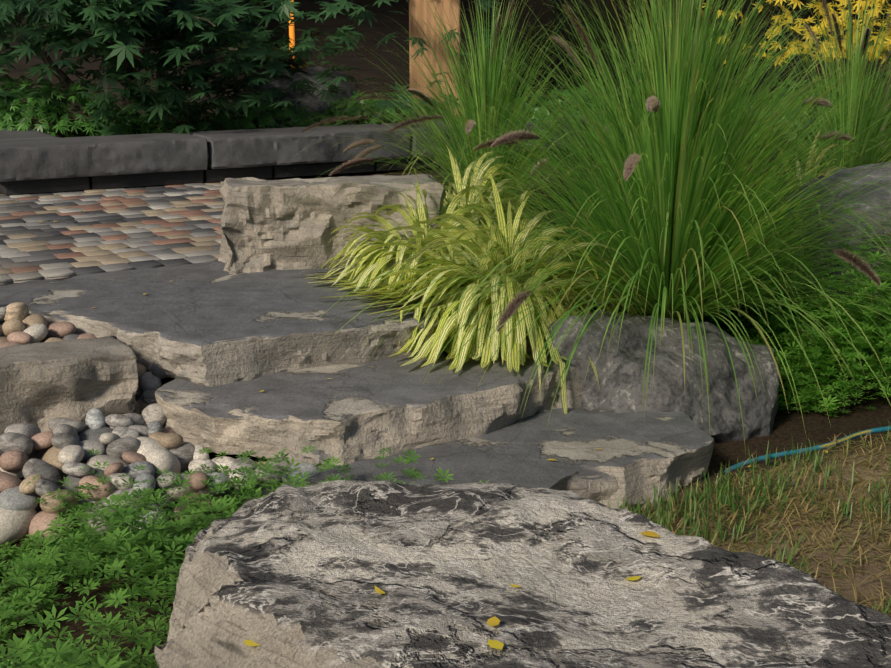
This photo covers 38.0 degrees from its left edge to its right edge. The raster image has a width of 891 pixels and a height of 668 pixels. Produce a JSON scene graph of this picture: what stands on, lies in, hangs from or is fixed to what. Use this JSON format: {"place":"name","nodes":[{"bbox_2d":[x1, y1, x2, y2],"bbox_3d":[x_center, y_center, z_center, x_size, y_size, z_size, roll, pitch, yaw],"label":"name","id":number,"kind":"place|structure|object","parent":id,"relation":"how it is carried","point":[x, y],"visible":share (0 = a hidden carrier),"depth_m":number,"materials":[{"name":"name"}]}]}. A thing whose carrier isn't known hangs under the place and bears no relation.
{"place":"outdoors","nodes":[
{"label":"outdoors","id":0,"kind":"place"},
{"bbox_2d":[0,181,220,281],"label":"patio joint sand","id":1,"kind":"structure","parent":0,"point":[90,188],"depth_m":8.48,"materials":[{"name":"grey sand"}]},
{"bbox_2d":[0,113,890,667],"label":"ground","id":2,"kind":"structure","parent":0,"point":[816,431],"depth_m":4.29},
{"bbox_2d":[0,336,139,434],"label":"boulder","id":3,"kind":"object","parent":2,"relation":"on","point":[42,384],"depth_m":4.34,"materials":[{"name":"stone"}]},
{"bbox_2d":[0,179,266,284],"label":"patio pavers","id":4,"kind":"object","parent":2,"relation":"on","point":[118,229],"visible":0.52,"depth_m":6.89,"materials":[{"name":"stone"}]},
{"bbox_2d":[0,123,58,139],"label":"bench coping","id":5,"kind":"object","parent":4,"relation":"on","point":[12,134],"visible":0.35,"depth_m":8.99,"materials":[{"name":"grey stone"}]},
{"bbox_2d":[0,177,89,194],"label":"wall block","id":6,"kind":"structure","parent":4,"relation":"on","point":[42,186],"depth_m":8.31,"materials":[{"name":"grey stone"}]},
{"bbox_2d":[89,170,203,188],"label":"wall block","id":7,"kind":"structure","parent":4,"relation":"on","point":[138,180],"depth_m":8.63,"materials":[{"name":"grey stone"}]},
{"bbox_2d":[0,132,208,181],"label":"capstone","id":8,"kind":"object","parent":7,"relation":"on","point":[48,158],"visible":1,"depth_m":8.43,"materials":[{"name":"grey stone"}]},
{"bbox_2d":[203,166,271,181],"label":"wall block","id":9,"kind":"structure","parent":4,"relation":"on","point":[215,175],"depth_m":8.94,"materials":[{"name":"grey stone"}]},
{"bbox_2d":[186,124,410,168],"bbox_3d":[-1.054,-1.365,9.358,1.545,0.216,0.584,-8,16,-29],"label":"capstone","id":10,"kind":"object","parent":9,"relation":"on","point":[227,149],"visible":0.92,"depth_m":9.09,"materials":[{"name":"grey stone"}]},
{"bbox_2d":[0,302,319,546],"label":"river rocks","id":11,"kind":"object","parent":2,"relation":"on","point":[124,444],"visible":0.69,"depth_m":4.08,"materials":[{"name":"grey stone"}]},
{"bbox_2d":[0,261,449,386],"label":"stone step","id":12,"kind":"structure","parent":2,"relation":"on","point":[210,324],"depth_m":4.89,"materials":[{"name":"stone"}]},
{"bbox_2d":[0,448,488,667],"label":"woodruff","id":13,"kind":"object","parent":2,"relation":"on","point":[78,550],"visible":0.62,"depth_m":3.37,"materials":[{"name":"green plant"}]},
{"bbox_2d":[26,445,453,536],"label":"groundcover plants","id":14,"kind":"object","parent":13,"relation":"on","point":[238,481],"visible":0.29,"depth_m":3.89,"materials":[{"name":"green plant"}]},
{"bbox_2d":[0,0,501,135],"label":"maple","id":15,"kind":"object","parent":2,"relation":"on","point":[141,20],"depth_m":9.35,"materials":[{"name":"green plant"}]},
{"bbox_2d":[288,0,294,58],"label":"copper path light","id":16,"kind":"object","parent":2,"relation":"on","point":[291,33],"visible":0.19,"depth_m":11.46,"materials":[{"name":"orange metal"}]},
{"bbox_2d":[245,66,360,128],"bbox_3d":[-1.233,-1.987,11.134,1.003,0.618,0.738,5,14,19],"label":"boulder","id":17,"kind":"object","parent":2,"relation":"on","point":[311,100],"visible":0.38,"depth_m":10.82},
{"bbox_2d":[272,161,373,177],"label":"wall block","id":18,"kind":"structure","parent":2,"relation":"on","point":[279,171],"depth_m":9.22,"materials":[{"name":"grey stone"}]},
{"bbox_2d":[218,174,446,273],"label":"block","id":19,"kind":"structure","parent":2,"relation":"on","point":[263,227],"depth_m":5.77,"materials":[{"name":"stone"}]},
{"bbox_2d":[155,348,582,468],"bbox_3d":[-0.187,0.235,4.641,1.631,0.177,0.845,-6,15,-23],"label":"step","id":20,"kind":"object","parent":2,"relation":"on","point":[351,413],"visible":0.71,"depth_m":4.37,"materials":[{"name":"stone"}]},
{"bbox_2d":[307,167,522,293],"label":"japanese forest grass","id":21,"kind":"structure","parent":2,"relation":"on","point":[370,269],"depth_m":5.46,"materials":[{"name":"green plant"}]},
{"bbox_2d":[374,155,456,170],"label":"wall block","id":22,"kind":"structure","parent":2,"relation":"on","point":[387,167],"depth_m":9.57,"materials":[{"name":"grey stone"}]},
{"bbox_2d":[40,132,827,649],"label":"fallen leaves","id":23,"kind":"object","parent":2,"relation":"on","point":[494,620],"visible":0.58,"depth_m":2.39,"materials":[{"name":"yellow plant"}]},
{"bbox_2d":[409,0,459,121],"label":"cedar post","id":24,"kind":"object","parent":2,"relation":"on","point":[419,8],"depth_m":10.74,"materials":[{"name":"brown wood"}]},
{"bbox_2d":[0,0,890,113],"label":"fence","id":25,"kind":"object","parent":2,"relation":"on","point":[383,25],"depth_m":12.79,"materials":[{"name":"brown wood"}]},
{"bbox_2d":[476,2,483,101],"bbox_3d":[0.336,-3.299,12.652,0.070,2.400,0.100,0,14,-2],"label":"fence post","id":26,"kind":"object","parent":25,"relation":"on","point":[481,12],"depth_m":12.67,"materials":[{"name":"black"}]},
{"bbox_2d":[554,0,562,111],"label":"fence post","id":27,"kind":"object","parent":25,"relation":"part of","point":[557,61],"depth_m":12.72,"materials":[{"name":"black"}]},
{"bbox_2d":[634,0,644,92],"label":"fence post","id":28,"kind":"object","parent":25,"relation":"on","point":[640,36],"depth_m":12.73,"materials":[{"name":"black"}]},
{"bbox_2d":[714,0,725,100],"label":"fence post","id":29,"kind":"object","parent":25,"relation":"on","point":[724,6],"depth_m":12.75,"materials":[{"name":"black"}]},
{"bbox_2d":[791,0,804,90],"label":"fence post","id":30,"kind":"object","parent":25,"relation":"on","point":[801,15],"depth_m":12.79,"materials":[{"name":"black"}]},
{"bbox_2d":[0,64,890,144],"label":"plants","id":31,"kind":"object","parent":2,"relation":"on","point":[63,125],"visible":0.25,"depth_m":9.90,"materials":[{"name":"green plant"}]},
{"bbox_2d":[293,0,630,197],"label":"ornamental grass","id":32,"kind":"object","parent":2,"relation":"on","point":[484,72],"depth_m":7.30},
{"bbox_2d":[302,0,514,175],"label":"fountain grass plumes","id":33,"kind":"object","parent":32,"relation":"attached to","point":[354,161],"visible":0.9,"depth_m":7.42,"materials":[{"name":"brown plant"}]},
{"bbox_2d":[320,170,670,413],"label":"japanese forest grass","id":34,"kind":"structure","parent":2,"relation":"on","point":[510,346],"depth_m":5.04,"materials":[{"name":"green plant"}]},
{"bbox_2d":[282,408,714,510],"bbox_3d":[0.183,0.472,4.317,1.734,0.184,0.758,-9,16,-32],"label":"step","id":35,"kind":"object","parent":2,"relation":"on","point":[635,456],"visible":0.5,"depth_m":4.26,"materials":[{"name":"stone"}]},
{"bbox_2d":[458,150,538,165],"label":"wall block","id":36,"kind":"structure","parent":2,"relation":"on","point":[522,155],"depth_m":10.08,"materials":[{"name":"grey stone"}]},
{"bbox_2d":[381,117,576,157],"bbox_3d":[0.265,-1.546,10.096,1.500,0.216,0.584,-8,16,-29],"label":"capstone","id":37,"kind":"object","parent":36,"relation":"on","point":[420,128],"visible":0.08,"depth_m":9.66,"materials":[{"name":"grey stone"}]},
{"bbox_2d":[440,141,567,237],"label":"hakone grass","id":38,"kind":"object","parent":2,"relation":"on","point":[479,196],"depth_m":6.39,"materials":[{"name":"green plant"}]},
{"bbox_2d":[154,480,890,667],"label":"boulder","id":39,"kind":"object","parent":2,"relation":"on","point":[287,576],"visible":1,"depth_m":2.54,"materials":[{"name":"stone"}]},
{"bbox_2d":[539,147,597,158],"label":"wall block","id":40,"kind":"structure","parent":2,"relation":"on","point":[562,153],"depth_m":10.25,"materials":[{"name":"grey stone"}]},
{"bbox_2d":[302,0,890,451],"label":"grass","id":41,"kind":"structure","parent":2,"relation":"on","point":[708,232],"depth_m":5.14,"materials":[{"name":"green plant"}]},
{"bbox_2d":[387,0,881,332],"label":"grass plumes","id":42,"kind":"object","parent":41,"relation":"attached to","point":[512,139],"visible":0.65,"depth_m":4.75,"materials":[{"name":"brown plant"}]},
{"bbox_2d":[535,234,761,344],"bbox_3d":[0.936,-0.171,5.876,1.093,0.483,0.831,0,14,-2],"label":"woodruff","id":43,"kind":"object","parent":2,"relation":"on","point":[718,319],"depth_m":5.88,"materials":[{"name":"green plant"}]},
{"bbox_2d":[526,309,778,441],"bbox_3d":[0.773,0.197,5.117,1.082,0.641,0.840,0,14,-2],"label":"granite boulder","id":44,"kind":"object","parent":2,"relation":"on","point":[620,370],"visible":0.46,"depth_m":4.81,"materials":[{"name":"grey stone"}]},
{"bbox_2d":[613,0,890,149],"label":"golden shrub","id":45,"kind":"object","parent":2,"relation":"on","point":[877,3],"depth_m":9.36,"materials":[{"name":"yellow plant"}]},
{"bbox_2d":[730,129,849,280],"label":"fountain grass","id":46,"kind":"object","parent":2,"relation":"on","point":[825,173],"depth_m":6.49,"materials":[{"name":"green plant"}]},
{"bbox_2d":[714,0,890,176],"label":"grass","id":47,"kind":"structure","parent":2,"relation":"on","point":[878,125],"depth_m":7.80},
{"bbox_2d":[718,0,890,136],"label":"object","id":48,"kind":"object","parent":47,"relation":"attached to","point":[836,26],"visible":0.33,"depth_m":7.76,"materials":[{"name":"brown plant"}]},
{"bbox_2d":[724,426,890,472],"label":"garden hose","id":49,"kind":"object","parent":2,"relation":"on","point":[855,435],"visible":0.77,"depth_m":4.74,"materials":[{"name":"teal rubber"}]},
{"bbox_2d":[726,161,890,416],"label":"woodruff","id":50,"kind":"object","parent":2,"relation":"on","point":[841,343],"visible":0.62,"depth_m":5.37,"materials":[{"name":"green plant"}]},
{"bbox_2d":[768,162,890,327],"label":"boulder","id":51,"kind":"object","parent":2,"relation":"on","point":[875,178],"visible":0.25,"depth_m":6.11,"materials":[{"name":"stone"}]},
{"bbox_2d":[545,114,714,147],"bbox_3d":[1.612,-1.728,10.844,1.594,0.216,0.581,-8,16,-29],"label":"capstone","id":52,"kind":"object","parent":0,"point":[588,129],"visible":0.02,"depth_m":10.27,"materials":[{"name":"grey stone"}]},
{"bbox_2d":[483,0,794,113],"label":"house glass door","id":53,"kind":"structure","parent":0,"point":[546,17],"depth_m":12.79,"materials":[{"name":"black glass"}]},
{"bbox_2d":[576,131,890,158],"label":"house deck","id":54,"kind":"structure","parent":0,"point":[784,147],"depth_m":10.57,"materials":[{"name":"grey"}]},
{"bbox_2d":[601,418,890,615],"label":"lawn","id":55,"kind":"structure","parent":0,"point":[707,488],"depth_m":4.17,"materials":[{"name":"green plant"}]},
{"bbox_2d":[738,105,839,136],"bbox_3d":[2.957,-1.911,11.594,1.492,0.216,0.585,-8,16,-29],"label":"capstone","id":56,"kind":"object","parent":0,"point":[786,122],"depth_m":11.31,"materials":[{"name":"grey stone"}]}
]}

